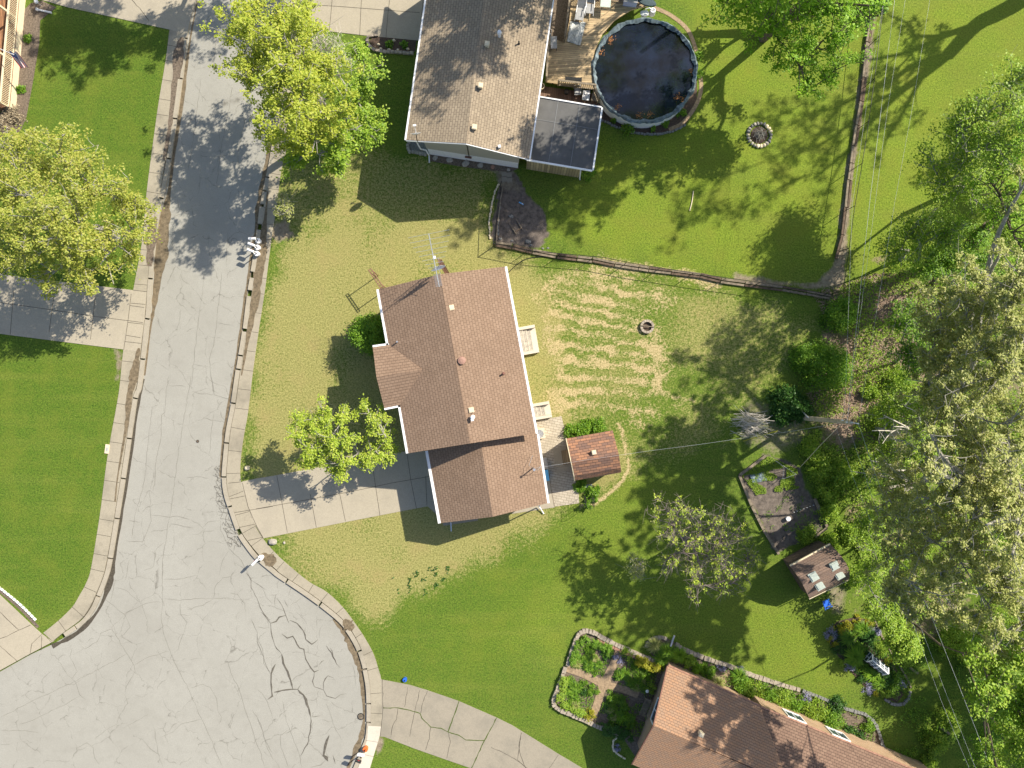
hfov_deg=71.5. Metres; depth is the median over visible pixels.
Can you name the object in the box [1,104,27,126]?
shrub
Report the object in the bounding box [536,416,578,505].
patio
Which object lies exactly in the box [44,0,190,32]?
driveway
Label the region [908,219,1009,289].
airy tree
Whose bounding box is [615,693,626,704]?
garden plant
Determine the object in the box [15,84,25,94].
shrub
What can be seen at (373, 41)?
front bed
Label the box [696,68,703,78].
shrub
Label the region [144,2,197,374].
gutter dirt
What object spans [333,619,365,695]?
gutter dirt
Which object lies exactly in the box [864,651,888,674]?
miniature greenhouse
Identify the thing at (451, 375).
house
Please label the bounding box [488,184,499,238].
block edging
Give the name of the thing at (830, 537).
shrub
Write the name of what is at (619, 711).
garden plant
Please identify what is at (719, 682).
shrub
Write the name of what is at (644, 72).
swimming pool
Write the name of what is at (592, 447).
garden shed
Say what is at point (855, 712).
block edging
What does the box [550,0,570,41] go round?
side bed
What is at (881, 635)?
block edging
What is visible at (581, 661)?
garden plant
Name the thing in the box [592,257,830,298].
timber edging
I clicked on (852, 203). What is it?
power line
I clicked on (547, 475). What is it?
storage bin
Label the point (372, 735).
sidewalk patch
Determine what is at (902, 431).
dead tree
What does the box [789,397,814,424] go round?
shrub
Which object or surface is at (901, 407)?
airy tree
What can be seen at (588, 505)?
shrub
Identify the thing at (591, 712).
shrub
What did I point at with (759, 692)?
shrub
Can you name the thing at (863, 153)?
wire fence
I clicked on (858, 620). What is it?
garden plant
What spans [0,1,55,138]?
mulch bed
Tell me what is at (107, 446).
meter box
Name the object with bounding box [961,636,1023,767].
green tree
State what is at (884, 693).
garden plant
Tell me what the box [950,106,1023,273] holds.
leaning tree
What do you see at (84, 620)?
kerb
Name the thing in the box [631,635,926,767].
house
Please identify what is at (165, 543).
road hairline cracks
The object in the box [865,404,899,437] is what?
shrub
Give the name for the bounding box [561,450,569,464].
shed ramp
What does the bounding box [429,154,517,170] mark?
wall bed
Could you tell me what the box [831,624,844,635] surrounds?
garden plant
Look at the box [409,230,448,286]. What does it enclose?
aerial tower
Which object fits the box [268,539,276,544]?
boulder
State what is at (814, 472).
shrub
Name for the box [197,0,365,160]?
maple tree
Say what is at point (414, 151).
block edging
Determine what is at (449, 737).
driveway joints
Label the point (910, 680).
undergrowth
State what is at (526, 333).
back steps
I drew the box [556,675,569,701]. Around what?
hedge
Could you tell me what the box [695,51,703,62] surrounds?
shrub
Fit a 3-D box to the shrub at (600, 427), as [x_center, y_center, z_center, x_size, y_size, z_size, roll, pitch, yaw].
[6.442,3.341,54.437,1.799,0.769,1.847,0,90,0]
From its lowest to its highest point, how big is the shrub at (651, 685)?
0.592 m
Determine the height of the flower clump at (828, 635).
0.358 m
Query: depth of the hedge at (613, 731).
54.30 m
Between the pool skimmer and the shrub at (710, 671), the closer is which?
the pool skimmer
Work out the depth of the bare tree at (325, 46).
49.12 m
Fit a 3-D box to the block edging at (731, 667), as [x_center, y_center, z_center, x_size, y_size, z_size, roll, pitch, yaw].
[17.316,21.889,54.699,10.208,0.239,0.544,20,90,0]
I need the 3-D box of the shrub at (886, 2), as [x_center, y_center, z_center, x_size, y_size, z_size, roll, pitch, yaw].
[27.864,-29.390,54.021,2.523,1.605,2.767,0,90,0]
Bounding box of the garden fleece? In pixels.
[750,472,766,482]
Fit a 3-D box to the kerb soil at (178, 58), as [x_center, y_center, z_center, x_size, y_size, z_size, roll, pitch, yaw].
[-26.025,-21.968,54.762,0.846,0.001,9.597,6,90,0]
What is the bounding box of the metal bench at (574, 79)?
[565,76,581,84]
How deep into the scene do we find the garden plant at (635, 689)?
54.56 m
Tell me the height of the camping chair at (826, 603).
0.961 m
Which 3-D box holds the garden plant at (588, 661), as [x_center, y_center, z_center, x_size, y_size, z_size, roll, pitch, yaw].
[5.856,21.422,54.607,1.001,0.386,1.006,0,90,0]
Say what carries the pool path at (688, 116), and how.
on the pool bed at (688, 106)
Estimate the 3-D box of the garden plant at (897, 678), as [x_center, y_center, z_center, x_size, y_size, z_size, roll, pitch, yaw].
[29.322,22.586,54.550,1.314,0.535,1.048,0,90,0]
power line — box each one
[539,423,837,467]
[544,424,835,469]
[839,437,968,766]
[843,7,882,413]
[847,0,894,419]
[848,4,904,414]
[848,426,974,765]
[858,1,929,421]
[859,426,989,765]
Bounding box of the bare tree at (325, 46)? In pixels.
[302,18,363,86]
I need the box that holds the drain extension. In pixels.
[35,7,51,13]
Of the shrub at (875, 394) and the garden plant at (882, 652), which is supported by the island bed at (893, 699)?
the garden plant at (882, 652)
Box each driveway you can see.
[0,274,146,350]
[0,595,52,669]
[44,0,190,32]
[240,450,435,537]
[294,0,423,40]
[380,679,580,767]
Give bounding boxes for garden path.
[566,666,638,697]
[589,648,621,722]
[597,676,610,689]
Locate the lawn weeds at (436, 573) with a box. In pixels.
[393,566,449,594]
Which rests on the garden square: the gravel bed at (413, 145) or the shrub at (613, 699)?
the shrub at (613, 699)
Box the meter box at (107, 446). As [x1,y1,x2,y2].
[104,444,109,453]
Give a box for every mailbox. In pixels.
[247,248,259,255]
[248,237,261,243]
[248,242,260,249]
[251,555,263,565]
[357,745,367,756]
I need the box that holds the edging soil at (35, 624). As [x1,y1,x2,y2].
[0,590,38,627]
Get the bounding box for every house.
[0,0,25,110]
[373,266,549,530]
[404,0,602,179]
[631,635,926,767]
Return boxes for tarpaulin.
[567,21,585,44]
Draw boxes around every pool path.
[654,6,697,51]
[669,77,702,130]
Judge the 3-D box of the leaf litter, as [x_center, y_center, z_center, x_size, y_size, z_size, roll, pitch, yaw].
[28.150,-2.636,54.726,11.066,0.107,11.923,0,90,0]
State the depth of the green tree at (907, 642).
51.30 m
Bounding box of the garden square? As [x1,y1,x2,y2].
[556,633,662,755]
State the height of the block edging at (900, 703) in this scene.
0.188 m
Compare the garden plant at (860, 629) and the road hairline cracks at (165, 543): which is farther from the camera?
the road hairline cracks at (165, 543)
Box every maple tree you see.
[0,122,164,299]
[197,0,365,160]
[698,0,891,103]
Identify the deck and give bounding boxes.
[539,86,600,105]
[546,0,646,90]
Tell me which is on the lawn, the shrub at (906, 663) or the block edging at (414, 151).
the shrub at (906, 663)
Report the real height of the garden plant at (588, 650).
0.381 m
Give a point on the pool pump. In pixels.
(652, 10)
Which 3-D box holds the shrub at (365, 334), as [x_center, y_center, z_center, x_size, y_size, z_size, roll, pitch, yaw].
[-10.809,-3.656,53.263,3.805,3.122,3.829,0,90,0]
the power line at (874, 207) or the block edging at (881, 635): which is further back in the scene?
the block edging at (881, 635)
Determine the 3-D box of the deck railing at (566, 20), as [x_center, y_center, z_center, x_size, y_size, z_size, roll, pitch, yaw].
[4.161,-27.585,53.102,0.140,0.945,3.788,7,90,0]
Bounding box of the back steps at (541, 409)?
[533,401,551,419]
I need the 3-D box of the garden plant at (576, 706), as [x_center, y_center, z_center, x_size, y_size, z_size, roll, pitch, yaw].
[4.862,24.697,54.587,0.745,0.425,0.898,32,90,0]
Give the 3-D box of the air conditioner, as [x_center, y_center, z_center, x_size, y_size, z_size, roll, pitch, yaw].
[2.077,3.786,54.380,0.780,0.760,0.780,-10,90,0]
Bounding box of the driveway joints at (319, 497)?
[231,456,429,539]
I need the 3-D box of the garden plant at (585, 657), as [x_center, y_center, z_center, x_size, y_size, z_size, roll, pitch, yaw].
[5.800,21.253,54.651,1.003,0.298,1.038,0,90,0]
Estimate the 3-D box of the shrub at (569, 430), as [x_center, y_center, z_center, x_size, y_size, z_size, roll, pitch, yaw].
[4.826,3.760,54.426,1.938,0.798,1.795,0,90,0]
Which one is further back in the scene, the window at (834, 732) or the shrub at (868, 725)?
the shrub at (868, 725)
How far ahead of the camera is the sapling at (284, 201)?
52.21 m
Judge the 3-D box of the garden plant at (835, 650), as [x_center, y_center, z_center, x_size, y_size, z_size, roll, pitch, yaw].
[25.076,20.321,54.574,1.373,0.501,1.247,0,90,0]
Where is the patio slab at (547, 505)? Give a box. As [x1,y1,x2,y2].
[512,473,553,513]
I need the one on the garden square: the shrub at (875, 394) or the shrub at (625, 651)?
the shrub at (625, 651)
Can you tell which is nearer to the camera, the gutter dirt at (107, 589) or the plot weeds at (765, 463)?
the plot weeds at (765, 463)
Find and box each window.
[650,697,658,724]
[782,708,806,723]
[825,726,850,741]
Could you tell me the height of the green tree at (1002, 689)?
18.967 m
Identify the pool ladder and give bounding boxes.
[593,86,599,102]
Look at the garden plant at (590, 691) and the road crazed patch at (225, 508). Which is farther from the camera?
the road crazed patch at (225, 508)
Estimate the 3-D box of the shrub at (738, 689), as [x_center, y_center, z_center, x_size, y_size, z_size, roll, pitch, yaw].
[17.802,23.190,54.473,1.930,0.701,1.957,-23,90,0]
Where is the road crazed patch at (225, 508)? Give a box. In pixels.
[213,466,244,547]
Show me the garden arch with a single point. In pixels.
(374, 275)
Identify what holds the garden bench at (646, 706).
on the garden square
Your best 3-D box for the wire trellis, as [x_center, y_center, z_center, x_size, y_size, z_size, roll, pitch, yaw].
[5.840,8.866,53.743,0.627,2.113,0.728,0,90,0]
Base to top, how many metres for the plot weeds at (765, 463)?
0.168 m
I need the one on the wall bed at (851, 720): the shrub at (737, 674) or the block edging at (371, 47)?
the shrub at (737, 674)
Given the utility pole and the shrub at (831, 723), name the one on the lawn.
the utility pole
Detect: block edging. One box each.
[366,33,413,54]
[406,142,426,155]
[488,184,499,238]
[551,666,617,735]
[566,628,655,666]
[597,638,655,665]
[601,119,685,135]
[612,735,625,758]
[645,635,666,647]
[675,642,800,691]
[802,689,884,746]
[874,620,911,687]
[884,691,911,705]
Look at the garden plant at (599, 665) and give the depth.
54.62 m
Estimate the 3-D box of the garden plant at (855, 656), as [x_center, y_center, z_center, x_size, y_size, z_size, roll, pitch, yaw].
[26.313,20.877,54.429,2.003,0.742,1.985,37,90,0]
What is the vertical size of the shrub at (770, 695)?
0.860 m
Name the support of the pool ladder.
on the swimming pool
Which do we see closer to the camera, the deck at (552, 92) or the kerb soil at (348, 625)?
the deck at (552, 92)
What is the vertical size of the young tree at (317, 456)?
6.507 m
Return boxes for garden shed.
[566,430,620,480]
[783,540,849,598]
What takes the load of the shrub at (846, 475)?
on the lawn
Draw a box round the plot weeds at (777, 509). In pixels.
[764,491,818,534]
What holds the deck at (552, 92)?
on the lawn
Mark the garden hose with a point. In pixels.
(528, 258)
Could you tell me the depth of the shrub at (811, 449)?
54.16 m
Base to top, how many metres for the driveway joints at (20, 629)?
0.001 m
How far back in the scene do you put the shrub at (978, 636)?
54.26 m
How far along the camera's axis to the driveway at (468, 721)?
54.77 m
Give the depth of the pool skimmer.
53.53 m
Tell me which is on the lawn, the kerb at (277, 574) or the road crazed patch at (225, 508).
the kerb at (277, 574)
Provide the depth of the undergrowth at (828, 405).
54.29 m
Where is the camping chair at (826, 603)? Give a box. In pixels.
[820,597,832,609]
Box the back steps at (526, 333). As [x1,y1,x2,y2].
[518,325,538,354]
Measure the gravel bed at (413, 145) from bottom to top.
0.070 m
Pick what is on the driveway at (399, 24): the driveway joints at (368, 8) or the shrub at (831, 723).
the driveway joints at (368, 8)
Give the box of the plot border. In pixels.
[738,455,828,554]
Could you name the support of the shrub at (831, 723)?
on the wall bed at (851, 720)
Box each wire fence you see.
[492,243,836,296]
[493,181,501,245]
[833,6,883,293]
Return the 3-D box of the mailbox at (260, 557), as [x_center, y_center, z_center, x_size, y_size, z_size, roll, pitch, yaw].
[-19.362,13.416,54.136,0.695,1.329,0.400,-45,90,0]
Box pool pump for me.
[645,7,655,16]
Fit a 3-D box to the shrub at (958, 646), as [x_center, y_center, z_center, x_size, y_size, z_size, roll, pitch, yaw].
[33.655,19.685,53.905,3.084,1.839,3.300,-43,90,0]
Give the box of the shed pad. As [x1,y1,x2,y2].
[553,446,571,472]
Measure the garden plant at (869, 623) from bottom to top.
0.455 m
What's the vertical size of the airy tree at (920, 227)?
8.439 m
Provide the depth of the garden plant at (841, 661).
54.62 m
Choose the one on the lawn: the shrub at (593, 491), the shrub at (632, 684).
the shrub at (593, 491)
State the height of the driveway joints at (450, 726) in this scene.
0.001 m
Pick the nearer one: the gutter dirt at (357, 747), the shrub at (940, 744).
the shrub at (940, 744)
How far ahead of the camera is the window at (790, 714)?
53.09 m
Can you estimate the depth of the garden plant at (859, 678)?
54.58 m
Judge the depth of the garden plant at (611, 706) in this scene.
54.49 m
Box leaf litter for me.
[806,273,939,426]
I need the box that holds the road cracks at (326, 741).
[247,574,341,766]
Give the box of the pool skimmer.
[640,10,648,16]
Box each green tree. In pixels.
[875,608,924,664]
[905,616,1023,767]
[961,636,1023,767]
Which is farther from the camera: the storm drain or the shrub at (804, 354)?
the storm drain
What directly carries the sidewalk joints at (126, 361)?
on the sidewalk at (71, 617)
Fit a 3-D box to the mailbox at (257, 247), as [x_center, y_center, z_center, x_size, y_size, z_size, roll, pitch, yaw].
[-19.610,-10.513,54.136,0.645,1.329,0.400,20,90,0]
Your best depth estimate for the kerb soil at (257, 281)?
54.76 m
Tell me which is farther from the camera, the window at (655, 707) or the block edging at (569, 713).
the block edging at (569, 713)
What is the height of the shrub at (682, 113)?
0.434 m
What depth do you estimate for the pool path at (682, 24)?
54.78 m
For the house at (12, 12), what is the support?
on the lawn
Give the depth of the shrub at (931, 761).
54.33 m
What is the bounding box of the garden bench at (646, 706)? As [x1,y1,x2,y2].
[639,695,653,718]
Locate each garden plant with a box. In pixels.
[569,682,576,691]
[570,692,578,698]
[571,701,579,708]
[572,660,582,668]
[573,681,583,693]
[577,655,583,665]
[579,679,587,686]
[580,684,587,695]
[582,662,594,673]
[583,656,591,663]
[583,658,594,667]
[584,645,593,653]
[586,649,597,659]
[587,687,594,694]
[595,659,602,668]
[605,652,613,657]
[605,702,615,711]
[606,693,617,705]
[608,716,620,726]
[614,672,621,680]
[614,706,623,715]
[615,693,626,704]
[619,702,627,710]
[620,669,631,680]
[624,678,633,687]
[624,713,635,723]
[631,664,640,671]
[632,683,640,691]
[634,672,645,682]
[826,636,838,647]
[829,641,845,655]
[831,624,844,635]
[838,655,850,666]
[839,629,856,647]
[842,620,854,629]
[843,644,866,670]
[852,614,861,623]
[852,621,870,640]
[855,640,867,652]
[856,661,869,674]
[856,675,866,683]
[861,626,877,645]
[862,667,880,683]
[864,618,874,628]
[870,673,888,693]
[873,636,881,648]
[874,644,887,657]
[879,684,890,698]
[880,670,895,688]
[884,658,893,670]
[886,681,903,700]
[890,672,901,682]
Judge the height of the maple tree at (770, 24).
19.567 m
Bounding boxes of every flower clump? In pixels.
[715,660,725,671]
[801,692,811,701]
[823,626,836,641]
[844,664,855,671]
[861,680,874,695]
[870,624,881,635]
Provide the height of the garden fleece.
0.119 m
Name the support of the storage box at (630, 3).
on the deck at (568, 59)
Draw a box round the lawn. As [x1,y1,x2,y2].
[0,0,1023,767]
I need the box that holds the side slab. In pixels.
[443,519,477,525]
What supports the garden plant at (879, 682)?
on the island bed at (893, 699)
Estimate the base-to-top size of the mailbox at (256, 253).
1.329 m
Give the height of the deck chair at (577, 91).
0.955 m
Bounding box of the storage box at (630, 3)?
[623,0,637,6]
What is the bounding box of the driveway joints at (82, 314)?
[0,285,146,345]
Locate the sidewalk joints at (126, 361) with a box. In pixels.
[59,45,175,630]
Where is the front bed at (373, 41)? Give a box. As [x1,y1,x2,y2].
[369,37,415,51]
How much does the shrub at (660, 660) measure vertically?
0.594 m
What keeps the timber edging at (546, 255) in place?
on the lawn
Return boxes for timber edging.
[496,186,502,240]
[496,241,591,262]
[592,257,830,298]
[835,1,876,258]
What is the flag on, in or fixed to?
attached to the house at (12, 12)
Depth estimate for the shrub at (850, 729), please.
54.60 m
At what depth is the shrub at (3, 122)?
54.39 m
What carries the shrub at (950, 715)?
on the lawn
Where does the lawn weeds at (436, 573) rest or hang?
on the lawn
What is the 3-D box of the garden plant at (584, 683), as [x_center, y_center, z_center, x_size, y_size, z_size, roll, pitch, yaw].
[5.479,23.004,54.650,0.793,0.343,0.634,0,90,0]
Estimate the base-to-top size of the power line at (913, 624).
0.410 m
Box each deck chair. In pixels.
[550,33,556,50]
[574,85,581,96]
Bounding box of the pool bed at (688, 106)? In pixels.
[601,28,696,132]
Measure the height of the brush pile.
1.025 m
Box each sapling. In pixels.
[268,187,295,221]
[619,552,654,581]
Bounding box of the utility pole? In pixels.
[802,412,858,424]
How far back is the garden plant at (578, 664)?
54.56 m
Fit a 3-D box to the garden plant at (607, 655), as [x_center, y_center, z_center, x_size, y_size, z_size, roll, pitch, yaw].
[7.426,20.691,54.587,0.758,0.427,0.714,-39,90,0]
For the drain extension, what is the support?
on the mulch bed at (33, 17)
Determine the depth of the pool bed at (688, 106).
54.78 m
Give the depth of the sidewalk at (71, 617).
54.77 m
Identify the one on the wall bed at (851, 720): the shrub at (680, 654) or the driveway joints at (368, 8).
the shrub at (680, 654)
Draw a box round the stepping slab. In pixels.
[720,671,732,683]
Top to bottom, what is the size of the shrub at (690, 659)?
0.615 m
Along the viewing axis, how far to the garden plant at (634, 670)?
54.63 m
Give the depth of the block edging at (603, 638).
54.55 m
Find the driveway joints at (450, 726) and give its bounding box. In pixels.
[383,702,496,767]
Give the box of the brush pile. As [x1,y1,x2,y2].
[730,406,779,439]
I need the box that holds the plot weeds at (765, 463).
[742,456,798,494]
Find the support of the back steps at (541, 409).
on the lawn
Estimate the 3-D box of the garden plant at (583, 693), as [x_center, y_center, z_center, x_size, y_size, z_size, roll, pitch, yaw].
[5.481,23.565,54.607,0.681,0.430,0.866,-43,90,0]
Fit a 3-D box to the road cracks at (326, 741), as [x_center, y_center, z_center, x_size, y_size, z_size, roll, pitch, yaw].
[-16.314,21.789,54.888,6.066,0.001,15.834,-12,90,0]
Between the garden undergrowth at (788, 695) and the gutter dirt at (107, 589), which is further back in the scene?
the gutter dirt at (107, 589)
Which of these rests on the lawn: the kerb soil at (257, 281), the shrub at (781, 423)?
the shrub at (781, 423)
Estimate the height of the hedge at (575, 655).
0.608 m
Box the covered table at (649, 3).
[638,0,655,6]
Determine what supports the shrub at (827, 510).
on the lawn
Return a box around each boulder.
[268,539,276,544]
[462,160,468,166]
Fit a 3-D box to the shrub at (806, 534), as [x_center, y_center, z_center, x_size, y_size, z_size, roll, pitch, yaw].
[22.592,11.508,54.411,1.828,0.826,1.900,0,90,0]
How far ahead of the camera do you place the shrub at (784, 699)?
54.33 m
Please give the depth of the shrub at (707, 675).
54.63 m
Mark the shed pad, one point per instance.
(558, 458)
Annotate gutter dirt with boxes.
[51,379,144,647]
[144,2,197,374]
[219,145,271,477]
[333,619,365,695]
[347,696,364,767]
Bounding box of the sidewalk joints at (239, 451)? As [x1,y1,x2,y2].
[227,31,380,713]
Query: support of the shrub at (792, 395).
on the lawn
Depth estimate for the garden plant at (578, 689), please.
54.57 m
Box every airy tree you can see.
[842,485,903,628]
[859,378,951,489]
[867,190,973,273]
[877,289,945,388]
[901,44,1023,225]
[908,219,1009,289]
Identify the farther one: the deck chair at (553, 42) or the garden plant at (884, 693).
the garden plant at (884, 693)
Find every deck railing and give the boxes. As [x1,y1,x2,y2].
[545,35,549,81]
[557,79,596,89]
[563,0,570,42]
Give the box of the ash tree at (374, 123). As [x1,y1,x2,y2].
[276,36,391,181]
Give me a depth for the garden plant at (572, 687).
54.51 m
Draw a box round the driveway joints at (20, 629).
[0,612,52,660]
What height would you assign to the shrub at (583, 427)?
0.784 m
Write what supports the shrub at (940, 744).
on the lawn
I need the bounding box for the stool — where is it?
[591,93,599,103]
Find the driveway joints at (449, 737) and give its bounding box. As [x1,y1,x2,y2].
[380,679,556,767]
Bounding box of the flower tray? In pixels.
[582,90,589,101]
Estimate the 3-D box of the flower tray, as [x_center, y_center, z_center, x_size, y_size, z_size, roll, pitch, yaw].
[5.615,-21.891,54.035,0.550,0.530,0.750,6,90,0]
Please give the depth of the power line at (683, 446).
49.56 m
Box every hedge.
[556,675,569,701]
[558,700,586,717]
[568,639,583,665]
[580,634,612,652]
[600,722,634,742]
[634,654,660,672]
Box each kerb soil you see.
[114,348,139,501]
[145,218,157,265]
[163,37,183,159]
[241,191,267,374]
[261,553,276,566]
[343,619,354,630]
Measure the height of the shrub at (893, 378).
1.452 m
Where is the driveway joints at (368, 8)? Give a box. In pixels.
[290,0,422,35]
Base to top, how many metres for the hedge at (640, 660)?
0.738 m
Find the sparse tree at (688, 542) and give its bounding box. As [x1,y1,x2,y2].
[643,489,766,611]
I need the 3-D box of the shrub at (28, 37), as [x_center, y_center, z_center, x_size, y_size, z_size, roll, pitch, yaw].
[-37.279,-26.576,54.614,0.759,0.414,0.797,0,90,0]
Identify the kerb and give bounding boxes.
[63,0,196,636]
[222,177,269,506]
[228,507,370,767]
[266,2,293,177]
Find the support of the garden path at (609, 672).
on the garden square
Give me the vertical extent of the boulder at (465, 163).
0.360 m
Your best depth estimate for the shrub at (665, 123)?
54.63 m
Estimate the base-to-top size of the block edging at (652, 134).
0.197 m
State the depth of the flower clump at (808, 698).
54.61 m
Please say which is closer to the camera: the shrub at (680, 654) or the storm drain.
the shrub at (680, 654)
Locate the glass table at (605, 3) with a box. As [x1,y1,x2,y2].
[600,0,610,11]
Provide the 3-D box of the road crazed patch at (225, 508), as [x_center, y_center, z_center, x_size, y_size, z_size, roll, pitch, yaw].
[-22.067,9.578,54.884,1.380,0.001,6.637,-17,90,0]
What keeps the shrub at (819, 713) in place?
on the wall bed at (851, 720)
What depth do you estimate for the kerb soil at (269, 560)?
54.76 m
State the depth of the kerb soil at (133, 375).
54.76 m
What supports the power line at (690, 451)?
attached to the utility pole
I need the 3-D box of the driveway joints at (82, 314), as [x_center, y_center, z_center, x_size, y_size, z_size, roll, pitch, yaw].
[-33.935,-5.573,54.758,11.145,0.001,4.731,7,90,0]
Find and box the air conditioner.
[537,427,544,438]
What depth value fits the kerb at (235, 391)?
54.75 m
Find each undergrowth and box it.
[561,636,656,736]
[651,645,874,740]
[803,191,1023,648]
[829,622,903,695]
[877,639,1001,767]
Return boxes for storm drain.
[357,713,363,719]
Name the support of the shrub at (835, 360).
on the lawn
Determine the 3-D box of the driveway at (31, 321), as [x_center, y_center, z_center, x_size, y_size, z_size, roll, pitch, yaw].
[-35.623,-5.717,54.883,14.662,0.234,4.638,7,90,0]
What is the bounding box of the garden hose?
[508,256,559,272]
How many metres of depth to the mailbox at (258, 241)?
54.33 m
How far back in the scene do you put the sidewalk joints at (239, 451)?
54.77 m
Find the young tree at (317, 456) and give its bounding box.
[284,393,400,485]
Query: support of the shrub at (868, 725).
on the wall bed at (851, 720)
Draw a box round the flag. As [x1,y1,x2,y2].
[1,49,28,67]
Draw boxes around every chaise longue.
[574,0,586,21]
[585,0,594,14]
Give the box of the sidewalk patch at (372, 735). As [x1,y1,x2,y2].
[358,726,380,767]
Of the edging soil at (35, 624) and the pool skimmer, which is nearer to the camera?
the pool skimmer
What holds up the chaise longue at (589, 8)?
on the deck at (568, 59)
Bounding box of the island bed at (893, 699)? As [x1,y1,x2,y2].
[826,617,903,702]
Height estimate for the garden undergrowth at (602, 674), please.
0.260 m
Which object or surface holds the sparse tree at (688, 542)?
on the lawn
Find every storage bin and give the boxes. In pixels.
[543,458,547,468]
[545,470,548,480]
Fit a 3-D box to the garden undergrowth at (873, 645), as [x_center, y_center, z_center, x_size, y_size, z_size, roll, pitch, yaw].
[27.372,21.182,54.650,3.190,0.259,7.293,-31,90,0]
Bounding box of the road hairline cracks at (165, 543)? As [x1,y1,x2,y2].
[1,55,355,765]
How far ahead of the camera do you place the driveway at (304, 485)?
54.77 m
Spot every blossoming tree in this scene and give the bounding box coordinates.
[851,408,1023,668]
[883,158,1023,482]
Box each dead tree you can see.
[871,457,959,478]
[872,398,938,444]
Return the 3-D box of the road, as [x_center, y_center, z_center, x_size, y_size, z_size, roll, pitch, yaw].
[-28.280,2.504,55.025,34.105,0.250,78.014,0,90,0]
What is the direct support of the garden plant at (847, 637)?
on the island bed at (893, 699)
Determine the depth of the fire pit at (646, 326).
54.58 m
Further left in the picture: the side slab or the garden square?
the side slab
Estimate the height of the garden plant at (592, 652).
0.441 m
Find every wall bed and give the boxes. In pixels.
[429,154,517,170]
[646,639,879,744]
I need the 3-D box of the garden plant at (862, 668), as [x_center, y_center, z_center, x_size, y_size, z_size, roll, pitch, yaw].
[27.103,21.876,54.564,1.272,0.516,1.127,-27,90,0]
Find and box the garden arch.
[368,268,385,288]
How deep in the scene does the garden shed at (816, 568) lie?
52.33 m
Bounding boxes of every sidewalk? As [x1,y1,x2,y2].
[44,30,185,640]
[226,30,381,746]
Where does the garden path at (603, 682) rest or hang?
on the garden square
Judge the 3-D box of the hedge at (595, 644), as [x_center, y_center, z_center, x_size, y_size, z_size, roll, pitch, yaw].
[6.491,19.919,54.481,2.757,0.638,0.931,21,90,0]
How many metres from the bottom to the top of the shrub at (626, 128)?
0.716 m
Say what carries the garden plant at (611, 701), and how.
on the garden square
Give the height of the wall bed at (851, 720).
0.068 m
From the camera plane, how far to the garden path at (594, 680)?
54.74 m
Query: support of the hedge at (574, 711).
on the garden square
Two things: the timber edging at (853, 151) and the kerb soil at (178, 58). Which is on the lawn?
the timber edging at (853, 151)
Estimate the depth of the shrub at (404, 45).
54.63 m
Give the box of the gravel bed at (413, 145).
[409,142,428,152]
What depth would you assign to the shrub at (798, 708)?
54.44 m
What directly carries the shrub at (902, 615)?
on the lawn
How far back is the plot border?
54.61 m
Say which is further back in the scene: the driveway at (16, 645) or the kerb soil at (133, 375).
the driveway at (16, 645)
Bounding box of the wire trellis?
[584,495,594,507]
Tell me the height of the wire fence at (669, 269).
1.251 m
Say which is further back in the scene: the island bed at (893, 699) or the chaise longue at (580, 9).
the island bed at (893, 699)
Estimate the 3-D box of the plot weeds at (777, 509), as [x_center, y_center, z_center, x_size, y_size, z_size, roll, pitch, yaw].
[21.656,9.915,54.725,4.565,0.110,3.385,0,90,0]
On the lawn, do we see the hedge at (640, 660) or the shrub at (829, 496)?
the shrub at (829, 496)
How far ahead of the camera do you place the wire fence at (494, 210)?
53.51 m
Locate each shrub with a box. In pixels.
[0,115,15,133]
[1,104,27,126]
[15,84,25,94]
[23,33,31,43]
[344,311,385,360]
[384,39,393,48]
[399,40,408,48]
[563,423,580,437]
[572,479,587,492]
[574,418,593,435]
[581,169,596,181]
[582,709,596,721]
[583,484,600,502]
[583,498,592,509]
[586,416,606,433]
[588,683,600,695]
[606,689,620,702]
[614,710,629,725]
[619,123,636,135]
[619,646,632,661]
[631,676,645,690]
[644,679,656,695]
[645,636,661,653]
[652,651,668,667]
[656,641,676,661]
[661,120,669,128]
[671,646,687,664]
[676,108,686,117]
[682,654,697,669]
[690,659,707,673]
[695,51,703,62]
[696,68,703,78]
[701,661,717,677]
[701,671,711,679]
[711,676,724,686]
[728,666,747,685]
[729,677,754,696]
[741,679,767,698]
[759,682,778,702]
[762,383,807,421]
[765,686,793,709]
[768,403,792,428]
[786,342,817,377]
[787,692,809,713]
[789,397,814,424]
[794,522,817,545]
[795,336,856,397]
[796,434,822,461]
[797,696,830,720]
[804,455,833,486]
[813,478,842,503]
[813,530,845,550]
[814,292,863,336]
[815,502,840,525]
[819,704,846,729]
[823,456,858,492]
[826,694,847,715]
[836,521,864,547]
[841,723,854,733]
[844,561,865,587]
[853,728,866,739]
[858,715,876,733]
[859,381,880,401]
[865,0,892,13]
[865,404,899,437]
[879,363,913,394]
[891,602,916,626]
[895,656,914,667]
[920,727,952,755]
[920,748,939,767]
[930,621,972,660]
[932,705,962,732]
[951,632,980,670]
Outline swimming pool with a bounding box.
[591,17,697,127]
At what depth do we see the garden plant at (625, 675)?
54.60 m
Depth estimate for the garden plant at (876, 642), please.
54.55 m
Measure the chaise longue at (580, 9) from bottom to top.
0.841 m
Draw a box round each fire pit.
[640,320,653,333]
[746,122,772,147]
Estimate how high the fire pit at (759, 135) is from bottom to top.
0.530 m
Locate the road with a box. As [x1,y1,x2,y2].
[0,0,366,767]
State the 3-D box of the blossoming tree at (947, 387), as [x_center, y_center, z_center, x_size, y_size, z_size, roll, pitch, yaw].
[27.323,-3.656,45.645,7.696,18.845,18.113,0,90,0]
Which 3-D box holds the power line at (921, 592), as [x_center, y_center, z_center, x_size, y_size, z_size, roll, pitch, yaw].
[27.035,14.725,46.000,0.229,0.415,26.114,-21,90,0]

